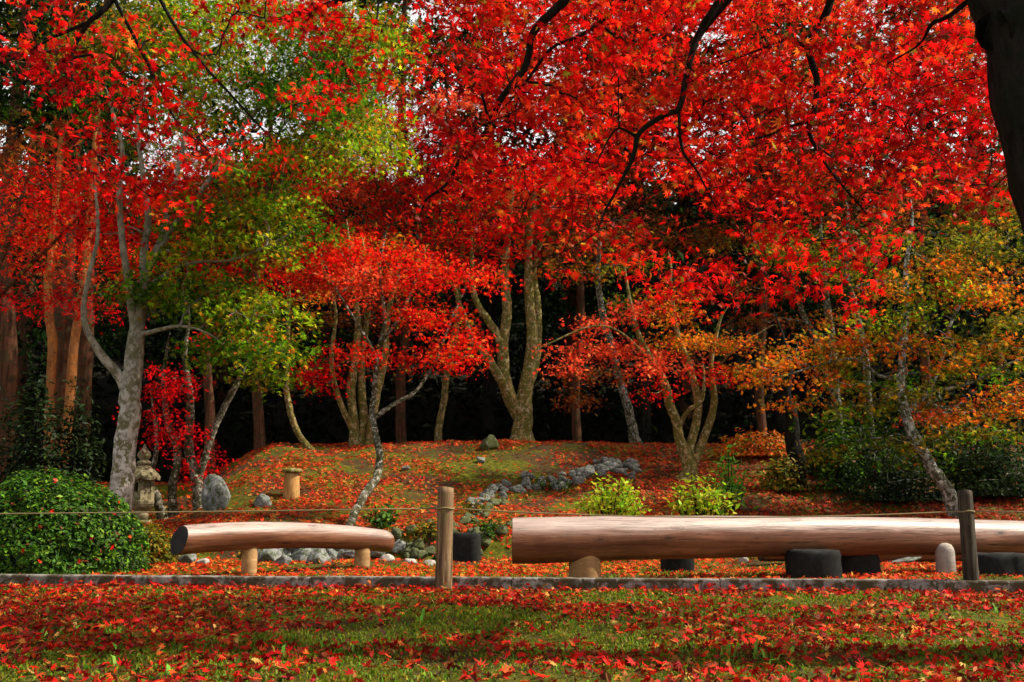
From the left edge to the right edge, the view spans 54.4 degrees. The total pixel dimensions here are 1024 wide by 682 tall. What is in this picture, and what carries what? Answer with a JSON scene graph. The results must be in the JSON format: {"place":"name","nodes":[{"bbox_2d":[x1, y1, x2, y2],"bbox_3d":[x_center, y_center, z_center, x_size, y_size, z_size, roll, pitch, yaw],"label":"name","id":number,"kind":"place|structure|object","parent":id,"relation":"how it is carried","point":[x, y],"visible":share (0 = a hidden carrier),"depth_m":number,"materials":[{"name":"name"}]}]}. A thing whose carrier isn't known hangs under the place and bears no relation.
{"place":"outdoors","nodes":[
{"label":"outdoors","id":0,"kind":"place"},
{"bbox_2d":[0,0,1003,206],"label":"sky","id":1,"kind":"structure","parent":0,"point":[416,15],"materials":[{"name":"white"}]},
{"bbox_2d":[0,207,1023,681],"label":"ground","id":2,"kind":"structure","parent":0,"point":[518,463],"depth_m":15.53,"materials":[{"name":"red plant"}]},
{"bbox_2d":[0,337,86,500],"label":"shrub","id":3,"kind":"object","parent":2,"relation":"on","point":[42,454],"visible":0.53,"depth_m":15.37,"materials":[{"name":"green plant"}]},
{"bbox_2d":[0,63,134,359],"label":"cedar tree","id":4,"kind":"object","parent":2,"relation":"on","point":[43,319],"visible":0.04,"depth_m":32.35,"materials":[{"name":"brown plant"}]},
{"bbox_2d":[0,0,137,412],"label":"cedar tree","id":5,"kind":"object","parent":2,"relation":"on","point":[20,324],"visible":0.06,"depth_m":27.41,"materials":[{"name":"brown plant"}]},
{"bbox_2d":[0,0,151,481],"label":"cedar tree","id":6,"kind":"object","parent":2,"relation":"on","point":[8,360],"visible":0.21,"depth_m":18.31,"materials":[{"name":"brown plant"}]},
{"bbox_2d":[0,466,152,573],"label":"azalea bush","id":7,"kind":"object","parent":2,"relation":"on","point":[59,543],"visible":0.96,"depth_m":9.17,"materials":[{"name":"green plant"}]},
{"bbox_2d":[0,120,159,334],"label":"maple tree","id":8,"kind":"object","parent":2,"relation":"on","point":[35,186],"visible":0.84,"depth_m":14.33,"materials":[{"name":"red plant"}]},
{"bbox_2d":[53,357,106,492],"bbox_3d":[-6.862,1.419,15.785,0.943,2.343,0.664,0,-9,0],"label":"shrub","id":9,"kind":"object","parent":2,"relation":"on","point":[84,455],"visible":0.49,"depth_m":15.71,"materials":[{"name":"green plant"}]},
{"bbox_2d":[0,0,162,470],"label":"pine tree","id":10,"kind":"object","parent":2,"relation":"on","point":[52,340],"visible":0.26,"depth_m":17.90,"materials":[{"name":"plant"}]},
{"bbox_2d":[0,0,179,473],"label":"cedar tree","id":11,"kind":"object","parent":2,"relation":"on","point":[64,334],"visible":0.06,"depth_m":20.19,"materials":[{"name":"brown plant"}]},
{"bbox_2d":[4,0,186,473],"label":"pine tree","id":12,"kind":"object","parent":2,"relation":"on","point":[72,362],"visible":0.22,"depth_m":17.88,"materials":[{"name":"plant"}]},
{"bbox_2d":[0,0,203,480],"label":"cedar tree","id":13,"kind":"object","parent":2,"relation":"on","point":[85,368],"visible":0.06,"depth_m":21.12,"materials":[{"name":"brown plant"}]},
{"bbox_2d":[12,80,193,471],"bbox_3d":[-10.693,-2.191,25.425,5.229,11.061,5.377,0,-9,0],"label":"cedar tree","id":14,"kind":"object","parent":2,"relation":"on","point":[113,332],"visible":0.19,"depth_m":25.10,"materials":[{"name":"plant"}]},
{"bbox_2d":[132,444,160,523],"bbox_3d":[-5.363,2.136,14.444,0.479,1.284,0.482,-6,-11,32],"label":"stone lantern","id":15,"kind":"object","parent":2,"relation":"on","point":[146,475],"visible":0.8,"depth_m":14.35,"materials":[{"name":"grey stone"}]},
{"bbox_2d":[129,519,180,563],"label":"bush","id":16,"kind":"object","parent":2,"relation":"on","point":[157,540],"visible":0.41,"depth_m":10.65,"materials":[{"name":"green plant"}]},
{"bbox_2d":[176,554,196,563],"bbox_3d":[-3.534,2.360,10.796,0.193,0.159,0.202,-17,-22,15],"label":"stone","id":17,"kind":"object","parent":2,"relation":"on","point":[188,558],"visible":0.59,"depth_m":10.73,"materials":[{"name":"grey stone"}]},
{"bbox_2d":[112,309,288,519],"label":"maple tree","id":18,"kind":"object","parent":2,"relation":"on","point":[197,472],"visible":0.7,"depth_m":14.87,"materials":[{"name":"red plant"}]},
{"bbox_2d":[0,0,423,449],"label":"maple tree","id":19,"kind":"object","parent":2,"relation":"on","point":[259,428],"visible":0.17,"depth_m":19.03,"materials":[{"name":"red plant"}]},
{"bbox_2d":[112,105,315,407],"bbox_3d":[-8.173,-2.558,28.861,5.202,9.112,6.304,0,-9,0],"label":"cedar tree","id":20,"kind":"object","parent":2,"relation":"on","point":[220,377],"visible":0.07,"depth_m":28.61,"materials":[{"name":"green plant"}]},
{"bbox_2d":[201,474,230,510],"bbox_3d":[-4.198,2.221,14.121,0.400,0.668,0.292,2,-10,-14],"label":"boulder","id":21,"kind":"object","parent":2,"relation":"on","point":[216,495],"visible":0.85,"depth_m":14.03,"materials":[{"name":"grey stone"}]},
{"bbox_2d":[100,131,337,476],"bbox_3d":[-5.932,-0.815,19.935,5.224,7.453,4.542,0,-9,0],"label":"maple tree","id":22,"kind":"object","parent":2,"relation":"on","point":[209,408],"visible":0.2,"depth_m":19.69,"materials":[{"name":"red plant"}]},
{"bbox_2d":[0,0,443,229],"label":"maple tree","id":23,"kind":"object","parent":2,"relation":"on","point":[14,54],"visible":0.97,"depth_m":6.88,"materials":[{"name":"red plant"}]},
{"bbox_2d":[30,0,439,524],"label":"maple tree","id":24,"kind":"object","parent":2,"relation":"on","point":[128,379],"visible":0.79,"depth_m":13.16,"materials":[{"name":"green plant"}]},
{"bbox_2d":[253,494,271,506],"bbox_3d":[-3.515,2.283,14.127,0.257,0.200,0.232,22,-9,-34],"label":"stone","id":25,"kind":"object","parent":2,"relation":"on","point":[261,500],"visible":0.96,"depth_m":14.04,"materials":[{"name":"grey stone"}]},
{"bbox_2d":[257,549,281,562],"bbox_3d":[-2.758,2.432,11.185,0.299,0.247,0.314,-13,-19,21],"label":"stone","id":26,"kind":"object","parent":2,"relation":"on","point":[267,555],"visible":0.45,"depth_m":11.08,"materials":[{"name":"grey stone"}]},
{"bbox_2d":[224,225,333,449],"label":"maple tree","id":27,"kind":"object","parent":2,"relation":"on","point":[304,442],"visible":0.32,"depth_m":18.11,"materials":[{"name":"green plant"}]},
{"bbox_2d":[178,119,381,443],"bbox_3d":[-5.742,-1.541,26.002,5.286,8.864,5.363,0,-9,0],"label":"cedar tree","id":28,"kind":"object","parent":2,"relation":"on","point":[282,417],"visible":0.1,"depth_m":25.80,"materials":[{"name":"green plant"}]},
{"bbox_2d":[170,522,394,575],"bbox_3d":[-2.099,1.996,9.464,0.257,0.559,2.461,-8,-12,40],"label":"log bench","id":29,"kind":"object","parent":2,"relation":"on","point":[249,539],"visible":0.98,"depth_m":9.20,"materials":[{"name":"brown wood"}]},
{"bbox_2d":[275,554,291,564],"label":"stone","id":30,"kind":"object","parent":2,"relation":"on","point":[286,559],"visible":0.69,"depth_m":10.34,"materials":[{"name":"grey stone"}]},
{"bbox_2d":[281,468,302,499],"bbox_3d":[-3.216,2.185,14.515,0.320,0.665,0.312,0,-9,0],"label":"post","id":31,"kind":"object","parent":2,"relation":"on","point":[291,489],"visible":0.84,"depth_m":14.44,"materials":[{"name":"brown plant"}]},
{"bbox_2d":[291,549,304,560],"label":"stone","id":32,"kind":"object","parent":2,"relation":"on","point":[295,553],"visible":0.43,"depth_m":11.39,"materials":[{"name":"grey stone"}]},
{"bbox_2d":[305,548,331,563],"bbox_3d":[-2.096,2.355,10.784,0.215,0.258,0.284,-9,-13,44],"label":"stone","id":33,"kind":"object","parent":2,"relation":"on","point":[316,555],"visible":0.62,"depth_m":10.73,"materials":[{"name":"grey stone"}]},
{"bbox_2d":[262,142,392,338],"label":"cedar tree","id":34,"kind":"object","parent":2,"relation":"on","point":[332,234],"visible":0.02,"depth_m":34.19,"materials":[{"name":"green plant"}]},
{"bbox_2d":[325,549,340,559],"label":"stone","id":35,"kind":"object","parent":2,"relation":"on","point":[332,553],"visible":0.28,"depth_m":11.39,"materials":[{"name":"grey stone"}]},
{"bbox_2d":[336,549,354,559],"bbox_3d":[-1.937,2.461,11.495,0.297,0.192,0.310,1,-20,-43],"label":"stone","id":36,"kind":"object","parent":2,"relation":"on","point":[341,553],"visible":0.36,"depth_m":11.41,"materials":[{"name":"grey stone"}]},
{"bbox_2d":[282,222,454,445],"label":"maple tree","id":37,"kind":"object","parent":2,"relation":"on","point":[360,432],"visible":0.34,"depth_m":18.86,"materials":[{"name":"red plant"}]},
{"bbox_2d":[361,497,400,529],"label":"leafy shrub","id":38,"kind":"object","parent":2,"relation":"on","point":[386,521],"visible":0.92,"depth_m":12.05,"materials":[{"name":"green plant"}]},
{"bbox_2d":[257,223,527,525],"bbox_3d":[-1.698,0.461,13.555,3.863,4.386,2.309,0,-9,0],"label":"maple tree","id":39,"kind":"object","parent":2,"relation":"on","point":[346,253],"visible":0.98,"depth_m":13.71,"materials":[{"name":"red plant"}]},
{"bbox_2d":[391,527,403,538],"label":"stone","id":40,"kind":"object","parent":2,"relation":"on","point":[397,532],"visible":1,"depth_m":11.70,"materials":[{"name":"green stone"}]},
{"bbox_2d":[393,539,405,552],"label":"stone","id":41,"kind":"object","parent":2,"relation":"on","point":[401,546],"visible":0.69,"depth_m":11.54,"materials":[{"name":"grey stone"}]},
{"bbox_2d":[261,22,542,443],"bbox_3d":[-2.615,-2.629,22.434,6.745,10.881,4.286,0,-9,0],"label":"maple tree","id":42,"kind":"object","parent":2,"relation":"on","point":[400,420],"visible":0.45,"depth_m":22.21,"materials":[{"name":"plant"}]},
{"bbox_2d":[323,0,496,395],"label":"cedar tree","id":43,"kind":"object","parent":2,"relation":"on","point":[404,7],"visible":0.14,"depth_m":29.28,"materials":[{"name":"plant"}]},
{"bbox_2d":[411,538,424,549],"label":"stone","id":44,"kind":"object","parent":2,"relation":"on","point":[419,544],"visible":0.88,"depth_m":11.58,"materials":[{"name":"green stone"}]},
{"bbox_2d":[402,517,436,540],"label":"leafy shrub","id":45,"kind":"object","parent":2,"relation":"on","point":[426,525],"visible":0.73,"depth_m":11.70,"materials":[{"name":"green plant"}]},
{"bbox_2d":[435,486,454,590],"bbox_3d":[-0.511,1.574,7.570,0.148,0.925,0.146,0,-9,0],"label":"rope post","id":46,"kind":"object","parent":2,"relation":"on","point":[445,508],"visible":0.85,"depth_m":7.54,"materials":[{"name":"brown wood"}]},
{"bbox_2d":[0,508,1023,517],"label":"rope","id":47,"kind":"object","parent":46,"relation":"attached to","point":[510,511],"visible":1,"depth_m":7.58,"materials":[{"name":"brown fabric"}]},
{"bbox_2d":[405,216,502,440],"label":"maple tree","id":48,"kind":"object","parent":2,"relation":"on","point":[441,411],"visible":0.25,"depth_m":21.18,"materials":[{"name":"red plant"}]},
{"bbox_2d":[452,532,480,561],"bbox_3d":[-0.511,2.337,11.179,0.325,0.390,0.292,0,-9,0],"label":"stool block","id":49,"kind":"object","parent":2,"relation":"on","point":[466,547],"depth_m":11.06,"materials":[{"name":"black stone"}]},
{"bbox_2d":[454,494,493,513],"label":"leafy shrub","id":50,"kind":"object","parent":2,"relation":"on","point":[469,506],"visible":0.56,"depth_m":13.38,"materials":[{"name":"green plant"}]},
{"bbox_2d":[408,31,541,349],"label":"cedar tree","id":51,"kind":"object","parent":2,"relation":"on","point":[496,257],"visible":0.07,"depth_m":34.14,"materials":[{"name":"plant"}]},
{"bbox_2d":[387,1,583,439],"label":"cedar tree","id":52,"kind":"object","parent":2,"relation":"on","point":[490,383],"visible":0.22,"depth_m":26.01,"materials":[{"name":"plant"}]},
{"bbox_2d":[479,435,498,449],"bbox_3d":[-0.407,1.805,17.510,0.362,0.319,0.270,0,-9,0],"label":"stone","id":53,"kind":"object","parent":2,"relation":"on","point":[490,442],"visible":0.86,"depth_m":17.43,"materials":[{"name":"green stone"}]},
{"bbox_2d":[470,516,511,542],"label":"leafy shrub","id":54,"kind":"object","parent":2,"relation":"on","point":[492,524],"visible":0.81,"depth_m":11.73,"materials":[{"name":"green plant"}]},
{"bbox_2d":[496,525,507,535],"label":"stone","id":55,"kind":"object","parent":2,"relation":"on","point":[501,529],"visible":1,"depth_m":11.72,"materials":[{"name":"green stone"}]},
{"bbox_2d":[387,145,630,440],"bbox_3d":[-0.057,-0.840,19.715,4.905,6.850,2.743,0,-9,0],"label":"maple tree","id":56,"kind":"object","parent":2,"relation":"on","point":[519,406],"visible":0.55,"depth_m":19.46,"materials":[{"name":"red plant"}]},
{"bbox_2d":[0,581,1023,681],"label":"fallen leaves","id":57,"kind":"object","parent":2,"relation":"on","point":[501,647],"visible":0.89,"depth_m":5.00,"materials":[{"name":"red plant"}]},
{"bbox_2d":[0,574,1023,593],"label":"kerb","id":58,"kind":"structure","parent":2,"relation":"on","point":[978,586],"depth_m":7.52,"materials":[{"name":"stone"}]},
{"bbox_2d":[957,490,978,580],"bbox_3d":[3.381,1.554,7.366,0.124,0.898,0.125,0,-9,0],"label":"rope post","id":59,"kind":"object","parent":58,"relation":"on","point":[969,556],"visible":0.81,"depth_m":7.35,"materials":[{"name":"brown wood"}]},
{"bbox_2d":[8,577,1018,592],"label":"fallen leaves","id":60,"kind":"object","parent":2,"relation":"on","point":[808,587],"visible":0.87,"depth_m":7.44,"materials":[{"name":"red plant"}]},
{"bbox_2d":[13,142,1023,482],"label":"undergrowth","id":61,"kind":"object","parent":2,"relation":"on","point":[517,360],"visible":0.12,"depth_m":27.13,"materials":[{"name":"plant"}]},
{"bbox_2d":[19,540,1021,579],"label":"fallen leaves","id":62,"kind":"object","parent":2,"relation":"on","point":[887,571],"visible":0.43,"depth_m":9.54,"materials":[{"name":"red plant"}]},
{"bbox_2d":[534,473,571,492],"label":"leafy shrub","id":63,"kind":"object","parent":2,"relation":"on","point":[543,486],"visible":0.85,"depth_m":15.27,"materials":[{"name":"green plant"}]},
{"bbox_2d":[95,438,1023,541],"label":"fallen leaves","id":64,"kind":"object","parent":2,"relation":"on","point":[315,497],"visible":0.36,"depth_m":15.05,"materials":[{"name":"red plant"}]},
{"bbox_2d":[462,0,660,417],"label":"cedar tree","id":65,"kind":"object","parent":2,"relation":"on","point":[570,295],"visible":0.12,"depth_m":27.46,"materials":[{"name":"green plant"}]},
{"bbox_2d":[120,548,1023,579],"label":"grass","id":66,"kind":"structure","parent":2,"relation":"on","point":[624,561],"depth_m":9.40,"materials":[{"name":"plant"}]},
{"bbox_2d":[392,0,759,441],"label":"maple tree","id":67,"kind":"object","parent":2,"relation":"on","point":[576,417],"visible":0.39,"depth_m":23.08,"materials":[{"name":"red plant"}]},
{"bbox_2d":[573,476,584,484],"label":"stone","id":68,"kind":"object","parent":2,"relation":"on","point":[577,480],"visible":0.97,"depth_m":15.59,"materials":[{"name":"grey stone"}]},
{"bbox_2d":[531,205,679,443],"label":"maple tree","id":69,"kind":"object","parent":2,"relation":"on","point":[633,435],"visible":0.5,"depth_m":19.32,"materials":[{"name":"red plant"}]},
{"bbox_2d":[522,31,696,330],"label":"cedar tree","id":70,"kind":"object","parent":2,"relation":"on","point":[557,286],"visible":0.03,"depth_m":33.54,"materials":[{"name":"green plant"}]},
{"bbox_2d":[574,473,651,516],"bbox_3d":[1.246,2.007,12.456,1.007,0.734,0.934,0,-9,0],"label":"leafy shrub","id":71,"kind":"object","parent":2,"relation":"on","point":[611,498],"visible":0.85,"depth_m":12.30,"materials":[{"name":"green plant"}]},
{"bbox_2d":[521,0,752,442],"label":"cedar tree","id":72,"kind":"object","parent":2,"relation":"on","point":[643,420],"visible":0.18,"depth_m":25.01,"materials":[{"name":"plant"}]},
{"bbox_2d":[268,0,1023,331],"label":"maple tree","id":73,"kind":"object","parent":2,"relation":"on","point":[998,30],"visible":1,"depth_m":6.17,"materials":[{"name":"red plant"}]},
{"bbox_2d":[532,251,782,481],"bbox_3d":[2.423,0.394,15.839,4.232,3.949,1.822,1,-9,-4],"label":"maple tree","id":74,"kind":"object","parent":2,"relation":"on","point":[690,452],"visible":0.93,"depth_m":15.75,"materials":[{"name":"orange plant"}]},
{"bbox_2d":[660,559,694,571],"bbox_3d":[1.609,2.161,9.681,0.328,0.284,0.265,0,-9,0],"label":"stool block","id":75,"kind":"object","parent":2,"relation":"on","point":[675,564],"depth_m":9.56,"materials":[{"name":"black stone"}]},
{"bbox_2d":[584,0,789,428],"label":"cedar tree","id":76,"kind":"object","parent":2,"relation":"on","point":[684,405],"visible":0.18,"depth_m":26.21,"materials":[{"name":"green plant"}]},
{"bbox_2d":[662,471,742,515],"bbox_3d":[2.370,2.014,12.554,1.010,0.746,0.916,5,-10,-27],"label":"leafy shrub","id":77,"kind":"object","parent":2,"relation":"on","point":[704,507],"visible":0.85,"depth_m":12.51,"materials":[{"name":"green plant"}]},
{"bbox_2d":[702,443,759,511],"bbox_3d":[2.951,1.850,13.278,0.695,0.974,0.723,3,-10,-17],"label":"leafy shrub","id":78,"kind":"object","parent":2,"relation":"on","point":[734,487],"visible":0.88,"depth_m":13.26,"materials":[{"name":"green plant"}]},
{"bbox_2d":[704,425,806,457],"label":"shrub","id":79,"kind":"object","parent":2,"relation":"on","point":[763,447],"visible":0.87,"depth_m":16.70,"materials":[{"name":"orange plant"}]},
{"bbox_2d":[701,25,818,343],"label":"cedar tree","id":80,"kind":"object","parent":2,"relation":"on","point":[803,288],"visible":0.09,"depth_m":33.75,"materials":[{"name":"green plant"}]},
{"bbox_2d":[512,516,1023,577],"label":"log bench","id":81,"kind":"object","parent":2,"relation":"on","point":[584,546],"visible":0.87,"depth_m":8.65,"materials":[{"name":"brown wood"}]},
{"bbox_2d":[616,0,928,438],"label":"maple tree","id":82,"kind":"object","parent":2,"relation":"on","point":[761,421],"visible":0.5,"depth_m":21.72,"materials":[{"name":"red plant"}]},
{"bbox_2d":[668,0,898,438],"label":"maple tree","id":83,"kind":"object","parent":2,"relation":"on","point":[779,419],"visible":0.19,"depth_m":25.36,"materials":[{"name":"plant"}]},
{"bbox_2d":[756,449,811,493],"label":"shrub","id":84,"kind":"object","parent":2,"relation":"on","point":[784,481],"visible":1,"depth_m":14.76,"materials":[{"name":"green plant"}]},
{"bbox_2d":[772,307,807,487],"bbox_3d":[4.284,0.957,15.263,0.429,3.074,0.417,0,-9,0],"label":"trunk","id":85,"kind":"object","parent":2,"relation":"on","point":[791,437],"visible":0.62,"depth_m":15.11,"materials":[{"name":"grey plant"}]},
{"bbox_2d":[715,214,899,433],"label":"maple tree","id":86,"kind":"object","parent":2,"relation":"on","point":[826,305],"visible":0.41,"depth_m":17.21,"materials":[{"name":"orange plant"}]},
{"bbox_2d":[785,548,841,578],"bbox_3d":[2.652,1.977,8.733,0.461,0.323,0.362,0,-9,0],"label":"stool block","id":87,"kind":"object","parent":2,"relation":"on","point":[814,563],"depth_m":8.59,"materials":[{"name":"black stone"}]},
{"bbox_2d":[740,0,928,412],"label":"cedar tree","id":88,"kind":"object","parent":2,"relation":"on","point":[833,305],"visible":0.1,"depth_m":27.92,"materials":[{"name":"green plant"}]},
{"bbox_2d":[810,411,866,491],"bbox_3d":[4.879,1.656,14.945,0.884,1.252,0.617,0,-9,0],"label":"shrub","id":89,"kind":"object","parent":2,"relation":"on","point":[839,472],"visible":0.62,"depth_m":14.80,"materials":[{"name":"green plant"}]},
{"bbox_2d":[800,416,918,474],"bbox_3d":[5.379,1.684,15.854,2.099,0.975,1.456,0,-9,0],"label":"shrub","id":90,"kind":"object","parent":2,"relation":"on","point":[807,441],"visible":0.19,"depth_m":15.55,"materials":[{"name":"green plant"}]},
{"bbox_2d":[758,555,961,561],"bbox_3d":[4.394,2.350,10.864,3.505,0.310,0.203,1,-9,-6],"label":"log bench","id":91,"kind":"object","parent":2,"relation":"on","point":[928,558],"visible":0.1,"depth_m":10.75,"materials":[{"name":"grey stone"}]},
{"bbox_2d":[841,555,880,574],"bbox_3d":[3.218,2.092,9.274,0.373,0.277,0.330,0,-9,0],"label":"stool block","id":92,"kind":"object","parent":2,"relation":"on","point":[870,564],"depth_m":9.13,"materials":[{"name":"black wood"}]},
{"bbox_2d":[793,186,947,448],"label":"maple tree","id":93,"kind":"object","parent":2,"relation":"on","point":[849,287],"visible":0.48,"depth_m":16.40,"materials":[{"name":"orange plant"}]},
{"bbox_2d":[732,202,1023,518],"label":"maple tree","id":94,"kind":"object","parent":2,"relation":"on","point":[925,459],"visible":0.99,"depth_m":13.51,"materials":[{"name":"orange plant"}]},
{"bbox_2d":[820,430,961,502],"bbox_3d":[5.488,1.824,14.490,2.073,1.114,1.478,0,-9,0],"label":"shrub","id":95,"kind":"object","parent":2,"relation":"on","point":[904,496],"visible":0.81,"depth_m":14.25,"materials":[{"name":"green plant"}]},
{"bbox_2d":[779,0,1021,432],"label":"maple tree","id":96,"kind":"object","parent":2,"relation":"on","point":[950,93],"visible":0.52,"depth_m":19.73,"materials":[{"name":"red plant"}]},
{"bbox_2d":[828,12,972,333],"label":"cedar tree","id":97,"kind":"object","parent":2,"relation":"on","point":[872,102],"visible":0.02,"depth_m":35.50,"materials":[{"name":"green plant"}]},
{"bbox_2d":[886,557,921,563],"bbox_3d":[4.215,2.373,10.773,0.469,0.062,0.163,-11,-1,-7],"label":"stone","id":98,"kind":"object","parent":2,"relation":"on","point":[907,559],"visible":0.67,"depth_m":10.72,"materials":[{"name":"grey stone"}]},
{"bbox_2d":[862,375,986,465],"bbox_3d":[6.826,1.348,16.646,2.438,1.564,1.614,0,-9,0],"label":"shrub","id":99,"kind":"object","parent":2,"relation":"on","point":[919,429],"visible":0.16,"depth_m":16.27,"materials":[{"name":"green plant"}]},
{"bbox_2d":[835,0,1023,418],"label":"cedar tree","id":100,"kind":"object","parent":2,"relation":"on","point":[933,214],"visible":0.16,"depth_m":25.20,"materials":[{"name":"plant"}]},
{"bbox_2d":[892,0,1023,409],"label":"cedar tree","id":101,"kind":"object","parent":2,"relation":"on","point":[995,290],"visible":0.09,"depth_m":27.61,"materials":[{"name":"green plant"}]},
{"bbox_2d":[925,420,1023,498],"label":"shrub","id":102,"kind":"object","parent":2,"relation":"on","point":[987,468],"visible":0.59,"depth_m":14.40,"materials":[{"name":"green plant"}]},
{"bbox_2d":[977,552,1023,575],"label":"stool block","id":103,"kind":"object","parent":2,"relation":"on","point":[1002,563],"depth_m":8.97,"materials":[{"name":"black stone"}]},
{"bbox_2d":[0,585,1023,681],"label":"grass","id":104,"kind":"structure","parent":0,"point":[462,628],"depth_m":4.86,"materials":[{"name":"plant"}]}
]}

